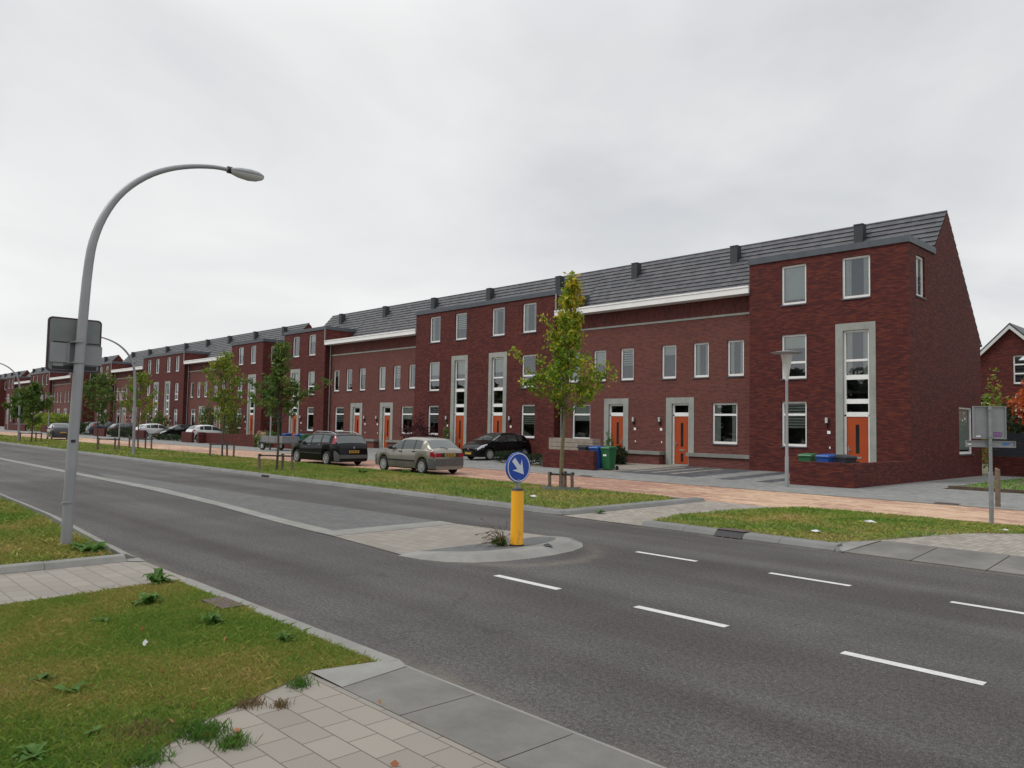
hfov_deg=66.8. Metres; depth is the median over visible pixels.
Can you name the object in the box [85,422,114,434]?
parked car
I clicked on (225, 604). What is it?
manhole cover
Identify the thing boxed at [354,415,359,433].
door
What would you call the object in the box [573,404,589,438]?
window
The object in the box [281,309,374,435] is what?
terraced house
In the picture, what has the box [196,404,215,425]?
shrub
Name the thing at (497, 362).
window
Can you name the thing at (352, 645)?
kerb
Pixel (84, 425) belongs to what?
hedge
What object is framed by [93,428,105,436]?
garden wall
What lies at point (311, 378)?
window
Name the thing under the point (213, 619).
weed
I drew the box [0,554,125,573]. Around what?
driveway kerb
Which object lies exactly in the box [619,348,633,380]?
window
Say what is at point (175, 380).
terraced house
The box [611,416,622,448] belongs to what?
door
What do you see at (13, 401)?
street tree
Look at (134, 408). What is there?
street lamp
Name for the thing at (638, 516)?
driveway
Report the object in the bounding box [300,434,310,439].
wheelie bin
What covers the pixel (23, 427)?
garden wall
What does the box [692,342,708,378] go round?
window
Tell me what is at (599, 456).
wheelie bin
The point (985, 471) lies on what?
ground
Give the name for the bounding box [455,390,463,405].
window
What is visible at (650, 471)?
front plot
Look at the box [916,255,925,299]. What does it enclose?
window
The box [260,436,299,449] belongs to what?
trailer
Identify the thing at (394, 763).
fallen leaves
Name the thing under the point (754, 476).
front plot
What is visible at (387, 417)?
door
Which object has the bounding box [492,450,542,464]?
hedge
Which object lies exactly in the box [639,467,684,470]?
paving inlay
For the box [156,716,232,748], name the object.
grass tuft
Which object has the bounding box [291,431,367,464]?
parked car
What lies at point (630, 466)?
front plot
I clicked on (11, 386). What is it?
terraced house
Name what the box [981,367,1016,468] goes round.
shrub
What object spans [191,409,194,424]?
window
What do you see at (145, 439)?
tree stakes
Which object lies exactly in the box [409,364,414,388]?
window
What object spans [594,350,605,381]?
window
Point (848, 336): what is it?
window
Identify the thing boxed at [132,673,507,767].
paving
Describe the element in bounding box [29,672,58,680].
weed
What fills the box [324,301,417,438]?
terraced house
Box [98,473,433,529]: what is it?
median
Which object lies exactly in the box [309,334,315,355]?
window
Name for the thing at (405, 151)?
sky
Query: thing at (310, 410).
window
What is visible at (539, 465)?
front plot
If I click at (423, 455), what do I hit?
parked car
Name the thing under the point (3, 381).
terraced house
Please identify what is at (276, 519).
median strip
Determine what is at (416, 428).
shrub
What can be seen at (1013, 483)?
verge soil
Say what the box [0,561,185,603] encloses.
driveway
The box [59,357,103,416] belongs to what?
terraced house
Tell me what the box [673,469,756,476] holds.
front plot
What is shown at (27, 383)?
terraced house
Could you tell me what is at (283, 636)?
weed
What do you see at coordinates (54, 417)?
hedge
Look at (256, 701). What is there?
grass tuft
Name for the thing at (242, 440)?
garden wall
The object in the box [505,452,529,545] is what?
bollard
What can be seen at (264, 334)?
terraced house
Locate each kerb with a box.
[0,441,555,513]
[0,493,136,561]
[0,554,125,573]
[2,431,1023,510]
[179,578,397,662]
[399,536,582,562]
[569,497,704,514]
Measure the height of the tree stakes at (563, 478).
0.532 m
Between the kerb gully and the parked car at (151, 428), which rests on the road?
the kerb gully
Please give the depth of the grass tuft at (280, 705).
5.15 m
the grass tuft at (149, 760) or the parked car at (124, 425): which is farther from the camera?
the parked car at (124, 425)
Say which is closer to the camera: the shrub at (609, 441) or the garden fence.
the garden fence
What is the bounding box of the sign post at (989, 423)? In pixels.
[965,406,1015,522]
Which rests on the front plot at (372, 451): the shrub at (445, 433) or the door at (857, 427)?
the shrub at (445, 433)
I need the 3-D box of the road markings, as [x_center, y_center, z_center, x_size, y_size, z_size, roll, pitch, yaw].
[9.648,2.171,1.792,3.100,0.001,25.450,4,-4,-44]
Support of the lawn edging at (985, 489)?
on the side path
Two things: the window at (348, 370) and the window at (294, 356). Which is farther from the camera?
the window at (294, 356)
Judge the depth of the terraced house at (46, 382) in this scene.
127.67 m
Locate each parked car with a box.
[45,423,68,438]
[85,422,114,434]
[107,423,137,433]
[136,423,166,437]
[155,424,193,438]
[186,425,226,440]
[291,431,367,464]
[375,437,463,473]
[462,432,531,459]
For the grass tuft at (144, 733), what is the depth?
4.66 m
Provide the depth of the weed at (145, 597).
7.91 m
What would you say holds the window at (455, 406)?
in the terraced house at (446, 365)
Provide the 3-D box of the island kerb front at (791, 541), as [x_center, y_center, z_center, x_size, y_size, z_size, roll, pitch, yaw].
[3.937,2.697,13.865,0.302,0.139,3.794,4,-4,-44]
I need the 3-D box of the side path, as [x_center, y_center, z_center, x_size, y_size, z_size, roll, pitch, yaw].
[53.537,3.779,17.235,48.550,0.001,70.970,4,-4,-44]
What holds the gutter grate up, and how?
on the pavement kerb at (694, 484)
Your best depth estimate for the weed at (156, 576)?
8.96 m
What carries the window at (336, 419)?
in the terraced house at (351, 357)
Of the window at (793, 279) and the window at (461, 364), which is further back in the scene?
the window at (461, 364)
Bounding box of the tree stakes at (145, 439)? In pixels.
[128,438,152,448]
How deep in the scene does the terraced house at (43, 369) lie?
143.75 m
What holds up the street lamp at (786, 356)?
on the pavement
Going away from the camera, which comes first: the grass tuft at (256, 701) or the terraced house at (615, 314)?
the grass tuft at (256, 701)
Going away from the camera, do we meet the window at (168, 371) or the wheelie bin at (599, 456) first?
the wheelie bin at (599, 456)
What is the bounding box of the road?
[0,443,1023,767]
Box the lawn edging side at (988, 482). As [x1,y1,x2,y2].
[956,477,1023,485]
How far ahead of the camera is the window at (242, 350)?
75.45 m
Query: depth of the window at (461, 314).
49.86 m
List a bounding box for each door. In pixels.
[249,415,252,434]
[292,415,296,435]
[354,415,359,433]
[384,415,389,446]
[455,415,463,449]
[493,416,501,432]
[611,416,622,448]
[674,416,687,463]
[847,417,868,462]
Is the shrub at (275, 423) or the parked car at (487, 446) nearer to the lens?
the parked car at (487, 446)
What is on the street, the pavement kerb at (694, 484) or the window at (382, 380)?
the pavement kerb at (694, 484)
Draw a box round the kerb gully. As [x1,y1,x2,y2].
[713,527,750,539]
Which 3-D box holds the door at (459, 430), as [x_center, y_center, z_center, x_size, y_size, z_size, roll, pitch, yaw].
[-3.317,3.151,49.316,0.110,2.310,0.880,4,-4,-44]
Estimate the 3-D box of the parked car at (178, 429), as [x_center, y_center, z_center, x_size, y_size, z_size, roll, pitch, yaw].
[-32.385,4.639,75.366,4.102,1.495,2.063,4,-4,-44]
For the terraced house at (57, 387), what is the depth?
124.30 m
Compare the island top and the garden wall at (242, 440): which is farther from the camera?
the garden wall at (242, 440)
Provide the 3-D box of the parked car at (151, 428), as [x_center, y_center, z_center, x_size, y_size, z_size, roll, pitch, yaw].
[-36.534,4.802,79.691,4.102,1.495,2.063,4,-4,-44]
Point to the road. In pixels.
(770, 677)
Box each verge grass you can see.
[0,434,46,439]
[0,439,676,508]
[0,496,114,564]
[0,579,381,767]
[652,506,1023,542]
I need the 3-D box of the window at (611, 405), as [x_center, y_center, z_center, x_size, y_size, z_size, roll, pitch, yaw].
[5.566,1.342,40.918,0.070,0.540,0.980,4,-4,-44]
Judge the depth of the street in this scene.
23.39 m
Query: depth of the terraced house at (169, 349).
98.22 m
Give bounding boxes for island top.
[424,537,554,551]
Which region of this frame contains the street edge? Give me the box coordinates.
[156,449,679,498]
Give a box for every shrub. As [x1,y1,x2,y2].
[150,410,169,426]
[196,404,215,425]
[219,402,241,433]
[253,430,276,446]
[266,417,281,435]
[396,412,434,440]
[442,421,449,438]
[604,431,613,445]
[611,445,628,463]
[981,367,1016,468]
[997,380,1023,443]
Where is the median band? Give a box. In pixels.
[319,521,454,535]
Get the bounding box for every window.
[166,357,170,372]
[173,383,177,400]
[174,409,176,424]
[176,356,179,371]
[191,382,192,397]
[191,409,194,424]
[237,347,243,365]
[251,346,255,363]
[293,337,299,357]
[293,373,297,395]
[307,407,313,431]
[308,371,314,395]
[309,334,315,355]
[333,370,339,391]
[334,407,343,431]
[345,369,351,391]
[358,368,365,390]
[379,367,385,389]
[392,365,400,389]
[401,406,411,434]
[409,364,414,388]
[428,362,439,391]
[428,406,438,435]
[429,316,440,343]
[454,313,466,340]
[455,360,464,390]
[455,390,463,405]
[455,406,463,413]
[491,307,504,336]
[492,389,502,404]
[492,405,502,413]
[493,357,502,388]
[520,354,534,388]
[521,302,535,333]
[522,404,534,438]
[569,352,579,382]
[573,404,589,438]
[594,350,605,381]
[610,404,622,414]
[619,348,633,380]
[661,345,675,379]
[673,404,688,414]
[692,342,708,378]
[711,403,737,445]
[726,340,743,376]
[780,264,806,306]
[780,334,806,379]
[780,401,806,447]
[841,255,870,300]
[844,329,868,377]
[844,377,868,401]
[844,401,868,414]
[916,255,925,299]
[959,407,974,455]
[1013,355,1023,384]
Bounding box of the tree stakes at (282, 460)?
[258,454,293,470]
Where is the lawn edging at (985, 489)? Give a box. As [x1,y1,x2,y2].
[948,485,1023,493]
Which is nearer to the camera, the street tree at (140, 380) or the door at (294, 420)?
the street tree at (140, 380)
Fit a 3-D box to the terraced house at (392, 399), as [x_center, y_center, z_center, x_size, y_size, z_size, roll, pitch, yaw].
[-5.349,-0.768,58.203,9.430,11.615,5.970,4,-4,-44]
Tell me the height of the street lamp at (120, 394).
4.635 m
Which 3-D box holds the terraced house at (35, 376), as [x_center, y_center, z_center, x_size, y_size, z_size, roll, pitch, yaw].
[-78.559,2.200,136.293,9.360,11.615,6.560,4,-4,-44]
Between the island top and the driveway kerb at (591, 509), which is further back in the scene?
the driveway kerb at (591, 509)
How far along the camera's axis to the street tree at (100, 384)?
45.61 m
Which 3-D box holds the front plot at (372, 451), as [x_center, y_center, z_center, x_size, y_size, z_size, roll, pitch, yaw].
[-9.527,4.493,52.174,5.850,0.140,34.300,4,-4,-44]
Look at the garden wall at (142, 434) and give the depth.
75.52 m
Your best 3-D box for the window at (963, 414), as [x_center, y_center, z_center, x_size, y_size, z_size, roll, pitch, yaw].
[20.129,2.103,34.548,2.010,2.135,0.245,4,-4,-44]
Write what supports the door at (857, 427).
in the terraced house at (875, 323)
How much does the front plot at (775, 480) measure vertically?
0.140 m
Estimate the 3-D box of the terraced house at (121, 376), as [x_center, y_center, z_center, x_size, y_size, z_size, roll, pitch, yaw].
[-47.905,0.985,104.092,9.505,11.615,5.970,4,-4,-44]
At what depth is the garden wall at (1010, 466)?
35.76 m
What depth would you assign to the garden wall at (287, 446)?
55.59 m
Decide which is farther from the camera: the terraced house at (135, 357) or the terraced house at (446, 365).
the terraced house at (135, 357)
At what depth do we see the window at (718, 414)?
36.40 m
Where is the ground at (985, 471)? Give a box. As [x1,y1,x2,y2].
[312,463,1019,677]
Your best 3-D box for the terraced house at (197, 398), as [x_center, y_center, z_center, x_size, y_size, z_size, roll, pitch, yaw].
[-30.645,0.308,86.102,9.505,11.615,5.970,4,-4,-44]
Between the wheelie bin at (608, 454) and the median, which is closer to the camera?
the median
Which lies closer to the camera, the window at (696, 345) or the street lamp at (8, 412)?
the window at (696, 345)
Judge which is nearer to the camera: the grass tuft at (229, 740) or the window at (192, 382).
the grass tuft at (229, 740)
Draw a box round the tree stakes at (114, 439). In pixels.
[98,438,119,449]
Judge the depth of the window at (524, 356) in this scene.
45.34 m
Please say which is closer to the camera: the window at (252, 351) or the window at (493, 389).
the window at (493, 389)
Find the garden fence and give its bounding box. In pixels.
[988,433,1023,456]
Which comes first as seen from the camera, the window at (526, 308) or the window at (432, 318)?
the window at (526, 308)
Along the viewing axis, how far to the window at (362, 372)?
58.73 m
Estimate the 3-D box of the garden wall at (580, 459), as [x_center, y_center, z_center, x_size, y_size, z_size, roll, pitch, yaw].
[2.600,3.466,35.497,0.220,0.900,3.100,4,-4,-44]
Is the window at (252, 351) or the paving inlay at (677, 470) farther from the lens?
the window at (252, 351)
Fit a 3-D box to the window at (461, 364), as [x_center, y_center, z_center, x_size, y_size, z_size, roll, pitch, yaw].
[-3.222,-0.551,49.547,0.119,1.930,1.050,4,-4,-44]
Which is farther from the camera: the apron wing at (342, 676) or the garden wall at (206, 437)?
the garden wall at (206, 437)
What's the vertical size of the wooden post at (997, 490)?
1.020 m
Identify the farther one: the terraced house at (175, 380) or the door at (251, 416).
the terraced house at (175, 380)
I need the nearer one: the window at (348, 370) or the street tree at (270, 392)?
the street tree at (270, 392)
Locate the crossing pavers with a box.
[335,524,544,553]
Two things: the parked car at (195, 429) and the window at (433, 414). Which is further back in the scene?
the parked car at (195, 429)
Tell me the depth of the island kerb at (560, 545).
11.28 m
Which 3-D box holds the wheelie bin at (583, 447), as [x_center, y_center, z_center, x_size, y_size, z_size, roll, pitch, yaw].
[3.349,3.332,35.736,0.550,1.059,0.733,3,-4,-34]
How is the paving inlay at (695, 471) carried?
on the front plot at (650, 471)
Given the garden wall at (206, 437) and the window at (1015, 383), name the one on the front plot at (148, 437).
the garden wall at (206, 437)
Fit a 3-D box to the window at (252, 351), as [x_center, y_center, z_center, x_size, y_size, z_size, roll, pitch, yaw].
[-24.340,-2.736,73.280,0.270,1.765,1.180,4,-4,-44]
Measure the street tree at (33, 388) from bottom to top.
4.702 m
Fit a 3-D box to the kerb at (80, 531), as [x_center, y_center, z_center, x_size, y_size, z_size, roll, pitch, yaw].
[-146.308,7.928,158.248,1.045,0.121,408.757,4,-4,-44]
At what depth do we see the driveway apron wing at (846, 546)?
12.68 m
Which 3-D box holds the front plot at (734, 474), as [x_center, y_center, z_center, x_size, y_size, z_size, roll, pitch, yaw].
[9.539,3.745,32.301,5.850,0.140,1.000,4,-4,-44]
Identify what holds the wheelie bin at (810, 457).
on the front plot
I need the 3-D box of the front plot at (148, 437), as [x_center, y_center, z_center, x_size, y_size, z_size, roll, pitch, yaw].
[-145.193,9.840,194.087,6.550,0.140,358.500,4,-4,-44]
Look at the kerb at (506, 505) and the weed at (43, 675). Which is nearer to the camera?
the weed at (43, 675)
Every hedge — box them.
[24,412,68,430]
[57,420,94,434]
[108,427,132,437]
[149,433,180,440]
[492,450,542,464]
[1001,403,1023,456]
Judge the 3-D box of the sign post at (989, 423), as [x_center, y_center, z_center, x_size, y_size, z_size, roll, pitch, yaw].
[10.247,1.734,16.579,1.000,2.520,0.125,1,-3,6]
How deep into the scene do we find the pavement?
27.20 m
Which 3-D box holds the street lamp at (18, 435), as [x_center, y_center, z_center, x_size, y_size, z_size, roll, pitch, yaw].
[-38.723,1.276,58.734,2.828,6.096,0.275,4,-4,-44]
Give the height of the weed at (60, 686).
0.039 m
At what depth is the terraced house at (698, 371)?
37.72 m
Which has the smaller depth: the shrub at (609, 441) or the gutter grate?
the gutter grate
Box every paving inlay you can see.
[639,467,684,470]
[652,468,702,472]
[669,469,721,473]
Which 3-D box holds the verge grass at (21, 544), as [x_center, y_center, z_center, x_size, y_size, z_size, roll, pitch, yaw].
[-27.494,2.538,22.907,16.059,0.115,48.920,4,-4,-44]
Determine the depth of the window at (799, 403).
33.30 m
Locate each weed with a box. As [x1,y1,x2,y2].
[10,742,49,762]
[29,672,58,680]
[52,681,87,691]
[69,541,108,552]
[84,725,101,734]
[92,617,108,621]
[129,592,163,604]
[142,567,174,584]
[197,610,224,623]
[274,629,296,640]
[475,518,509,546]
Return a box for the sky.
[0,0,1023,374]
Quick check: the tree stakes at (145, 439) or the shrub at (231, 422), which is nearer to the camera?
the tree stakes at (145, 439)
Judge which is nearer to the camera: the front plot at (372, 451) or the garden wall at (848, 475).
the garden wall at (848, 475)
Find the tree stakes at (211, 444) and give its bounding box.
[209,443,234,456]
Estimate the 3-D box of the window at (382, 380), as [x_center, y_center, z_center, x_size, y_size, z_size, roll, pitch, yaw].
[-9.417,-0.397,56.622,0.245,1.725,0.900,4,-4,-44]
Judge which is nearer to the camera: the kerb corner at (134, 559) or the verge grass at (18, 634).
the verge grass at (18, 634)
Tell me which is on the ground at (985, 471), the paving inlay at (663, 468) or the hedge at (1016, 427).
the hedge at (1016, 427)
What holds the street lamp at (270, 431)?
on the pavement
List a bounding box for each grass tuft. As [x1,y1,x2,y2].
[98,714,186,745]
[120,742,177,767]
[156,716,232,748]
[206,727,263,752]
[229,694,266,710]
[264,695,295,710]
[272,674,318,691]
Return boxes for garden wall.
[4,424,26,430]
[41,425,47,432]
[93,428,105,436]
[135,430,146,438]
[181,432,228,443]
[224,434,256,446]
[268,443,291,448]
[543,449,596,469]
[790,461,910,488]
[988,456,1023,476]
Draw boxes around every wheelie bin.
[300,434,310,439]
[576,445,589,450]
[588,446,604,468]
[600,446,618,469]
[797,453,816,461]
[816,454,835,462]
[834,454,857,462]
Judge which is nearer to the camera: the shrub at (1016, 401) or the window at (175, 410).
the shrub at (1016, 401)
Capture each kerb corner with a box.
[126,558,143,560]
[549,509,572,516]
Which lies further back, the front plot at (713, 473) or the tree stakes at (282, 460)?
the front plot at (713, 473)
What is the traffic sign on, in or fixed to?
attached to the street lamp at (68, 502)
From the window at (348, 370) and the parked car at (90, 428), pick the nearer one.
the window at (348, 370)
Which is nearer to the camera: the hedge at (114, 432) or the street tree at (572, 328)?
the street tree at (572, 328)
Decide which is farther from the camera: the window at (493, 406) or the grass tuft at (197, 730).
the window at (493, 406)
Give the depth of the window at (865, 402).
31.45 m
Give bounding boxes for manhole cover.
[203,597,243,609]
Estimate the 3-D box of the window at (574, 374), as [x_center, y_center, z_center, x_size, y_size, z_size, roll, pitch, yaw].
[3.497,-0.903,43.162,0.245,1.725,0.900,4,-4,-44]
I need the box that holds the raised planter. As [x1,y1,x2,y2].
[549,438,600,449]
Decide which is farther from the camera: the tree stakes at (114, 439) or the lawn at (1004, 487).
the tree stakes at (114, 439)
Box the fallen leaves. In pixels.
[100,551,398,766]
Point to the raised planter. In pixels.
(569, 443)
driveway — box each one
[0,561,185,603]
[565,501,770,525]
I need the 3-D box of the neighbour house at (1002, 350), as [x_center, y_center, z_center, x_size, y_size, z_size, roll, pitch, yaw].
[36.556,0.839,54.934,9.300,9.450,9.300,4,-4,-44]
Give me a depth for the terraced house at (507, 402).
46.13 m
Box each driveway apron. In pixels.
[341,666,660,767]
[844,541,1023,575]
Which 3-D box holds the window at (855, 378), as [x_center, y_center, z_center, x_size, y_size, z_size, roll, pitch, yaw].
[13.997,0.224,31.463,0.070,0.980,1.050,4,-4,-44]
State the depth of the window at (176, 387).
86.99 m
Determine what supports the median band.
on the road
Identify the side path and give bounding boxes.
[854,475,1023,499]
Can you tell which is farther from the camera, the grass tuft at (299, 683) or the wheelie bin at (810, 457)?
the wheelie bin at (810, 457)
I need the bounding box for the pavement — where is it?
[0,429,1023,508]
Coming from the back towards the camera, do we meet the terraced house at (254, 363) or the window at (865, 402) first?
the terraced house at (254, 363)
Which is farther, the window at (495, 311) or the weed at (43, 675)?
the window at (495, 311)
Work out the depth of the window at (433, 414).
51.40 m
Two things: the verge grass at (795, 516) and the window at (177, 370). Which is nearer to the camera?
the verge grass at (795, 516)
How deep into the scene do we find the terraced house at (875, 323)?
32.48 m
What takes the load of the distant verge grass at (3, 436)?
on the verge soil
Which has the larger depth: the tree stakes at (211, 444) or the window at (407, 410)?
the window at (407, 410)
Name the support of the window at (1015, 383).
in the neighbour house at (1002, 350)
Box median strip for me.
[0,458,331,532]
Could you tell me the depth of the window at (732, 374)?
36.19 m
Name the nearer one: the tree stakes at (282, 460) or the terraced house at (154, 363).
the tree stakes at (282, 460)
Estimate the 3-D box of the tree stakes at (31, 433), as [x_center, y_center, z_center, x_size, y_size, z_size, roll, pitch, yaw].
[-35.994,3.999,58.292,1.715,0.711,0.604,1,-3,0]
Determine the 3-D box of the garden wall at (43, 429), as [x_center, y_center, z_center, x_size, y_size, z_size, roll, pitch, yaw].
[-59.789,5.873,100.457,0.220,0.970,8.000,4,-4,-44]
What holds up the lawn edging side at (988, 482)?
on the side path
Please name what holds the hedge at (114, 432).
on the front plot at (148, 437)
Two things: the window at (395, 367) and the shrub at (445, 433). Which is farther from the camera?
the window at (395, 367)
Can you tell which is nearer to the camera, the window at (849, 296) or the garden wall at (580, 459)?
the window at (849, 296)
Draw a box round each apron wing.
[311,659,405,686]
[835,540,880,551]
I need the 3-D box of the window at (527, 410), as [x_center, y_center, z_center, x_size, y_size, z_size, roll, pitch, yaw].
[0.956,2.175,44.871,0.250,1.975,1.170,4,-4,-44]
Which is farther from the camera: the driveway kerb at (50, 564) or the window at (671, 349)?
the window at (671, 349)
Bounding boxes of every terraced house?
[0,370,29,425]
[4,368,40,426]
[14,367,46,423]
[22,370,47,424]
[30,372,47,425]
[38,371,95,414]
[49,372,95,413]
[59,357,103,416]
[69,355,122,422]
[94,350,147,422]
[111,347,164,422]
[126,344,181,424]
[141,341,202,423]
[160,337,225,426]
[183,333,249,424]
[206,328,275,430]
[229,323,311,435]
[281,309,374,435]
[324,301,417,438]
[365,293,467,448]
[414,282,530,449]
[477,269,607,457]
[554,254,692,463]
[640,236,796,469]
[748,210,981,482]
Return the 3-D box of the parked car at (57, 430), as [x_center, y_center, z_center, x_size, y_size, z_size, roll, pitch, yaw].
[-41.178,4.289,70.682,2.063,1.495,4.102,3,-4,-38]
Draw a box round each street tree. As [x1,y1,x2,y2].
[1,386,31,423]
[10,380,55,441]
[69,368,129,449]
[118,370,162,448]
[200,349,248,455]
[239,340,332,469]
[508,270,617,486]
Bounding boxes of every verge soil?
[966,478,1023,489]
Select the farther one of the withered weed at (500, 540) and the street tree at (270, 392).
the street tree at (270, 392)
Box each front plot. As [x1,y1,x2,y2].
[0,426,258,443]
[259,445,542,463]
[530,462,625,466]
[594,463,684,471]
[615,466,736,475]
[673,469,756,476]
[695,471,773,478]
[717,472,789,479]
[738,474,789,481]
[755,477,789,482]
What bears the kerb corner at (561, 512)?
on the ground at (985, 471)
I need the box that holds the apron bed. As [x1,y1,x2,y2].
[843,540,1009,569]
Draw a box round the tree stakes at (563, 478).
[542,471,579,490]
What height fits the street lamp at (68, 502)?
6.096 m
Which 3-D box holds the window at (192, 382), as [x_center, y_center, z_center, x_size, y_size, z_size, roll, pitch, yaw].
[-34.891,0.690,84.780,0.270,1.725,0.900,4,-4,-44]
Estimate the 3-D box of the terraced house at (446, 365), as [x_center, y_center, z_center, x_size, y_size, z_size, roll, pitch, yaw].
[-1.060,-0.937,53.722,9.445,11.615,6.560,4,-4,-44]
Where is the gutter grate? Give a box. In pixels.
[934,502,958,504]
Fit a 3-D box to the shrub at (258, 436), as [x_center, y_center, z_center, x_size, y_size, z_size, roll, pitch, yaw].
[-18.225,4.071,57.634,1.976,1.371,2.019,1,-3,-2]
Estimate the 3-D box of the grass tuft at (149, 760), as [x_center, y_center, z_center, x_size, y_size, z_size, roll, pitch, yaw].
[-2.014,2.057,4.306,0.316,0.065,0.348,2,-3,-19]
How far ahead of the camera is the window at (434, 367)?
51.58 m
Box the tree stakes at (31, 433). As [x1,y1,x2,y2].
[19,432,41,441]
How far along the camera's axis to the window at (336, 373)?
61.41 m
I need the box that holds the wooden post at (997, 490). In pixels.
[995,468,1000,506]
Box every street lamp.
[0,363,20,440]
[5,398,10,430]
[60,164,263,544]
[102,337,135,453]
[117,391,124,437]
[269,416,271,449]
[771,350,802,486]
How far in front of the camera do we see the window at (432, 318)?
51.89 m
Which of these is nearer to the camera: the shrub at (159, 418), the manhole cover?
the manhole cover
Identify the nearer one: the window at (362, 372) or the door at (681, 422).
the door at (681, 422)
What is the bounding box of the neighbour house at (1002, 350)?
[980,323,1023,462]
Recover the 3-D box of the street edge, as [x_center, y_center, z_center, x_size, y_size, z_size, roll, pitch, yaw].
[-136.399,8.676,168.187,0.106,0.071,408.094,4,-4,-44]
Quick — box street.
[0,431,1023,526]
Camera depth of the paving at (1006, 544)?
13.11 m
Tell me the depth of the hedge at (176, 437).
71.94 m
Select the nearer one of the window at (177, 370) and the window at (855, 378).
the window at (855, 378)
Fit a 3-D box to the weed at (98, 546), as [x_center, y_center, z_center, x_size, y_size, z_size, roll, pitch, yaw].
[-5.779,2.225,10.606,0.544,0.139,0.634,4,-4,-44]
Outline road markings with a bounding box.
[494,551,1023,684]
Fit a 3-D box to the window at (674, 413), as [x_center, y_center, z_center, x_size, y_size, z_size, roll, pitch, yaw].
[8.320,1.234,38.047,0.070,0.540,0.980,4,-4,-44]
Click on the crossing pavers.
(401, 541)
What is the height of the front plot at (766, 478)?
0.140 m
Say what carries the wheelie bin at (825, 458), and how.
on the front plot
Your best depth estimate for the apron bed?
12.33 m
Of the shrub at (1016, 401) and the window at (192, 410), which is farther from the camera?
the window at (192, 410)
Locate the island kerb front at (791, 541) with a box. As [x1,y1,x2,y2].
[641,520,841,551]
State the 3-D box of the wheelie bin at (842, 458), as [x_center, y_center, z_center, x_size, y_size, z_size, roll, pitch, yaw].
[11.933,3.062,27.823,0.550,1.059,0.733,2,-3,-14]
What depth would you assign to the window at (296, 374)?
65.16 m
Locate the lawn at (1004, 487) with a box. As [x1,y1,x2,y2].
[954,478,1023,489]
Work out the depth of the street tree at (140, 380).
48.80 m
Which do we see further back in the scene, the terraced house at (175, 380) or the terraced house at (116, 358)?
the terraced house at (116, 358)
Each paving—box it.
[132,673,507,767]
[881,528,1023,555]
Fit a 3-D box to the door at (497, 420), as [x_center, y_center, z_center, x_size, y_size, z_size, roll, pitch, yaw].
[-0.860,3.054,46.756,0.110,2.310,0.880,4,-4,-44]
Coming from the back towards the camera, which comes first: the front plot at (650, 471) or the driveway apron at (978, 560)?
the front plot at (650, 471)
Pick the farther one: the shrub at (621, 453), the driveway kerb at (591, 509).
the shrub at (621, 453)
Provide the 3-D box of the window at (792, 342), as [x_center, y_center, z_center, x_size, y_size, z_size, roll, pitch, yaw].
[12.155,-1.153,33.407,0.245,1.965,1.170,4,-4,-44]

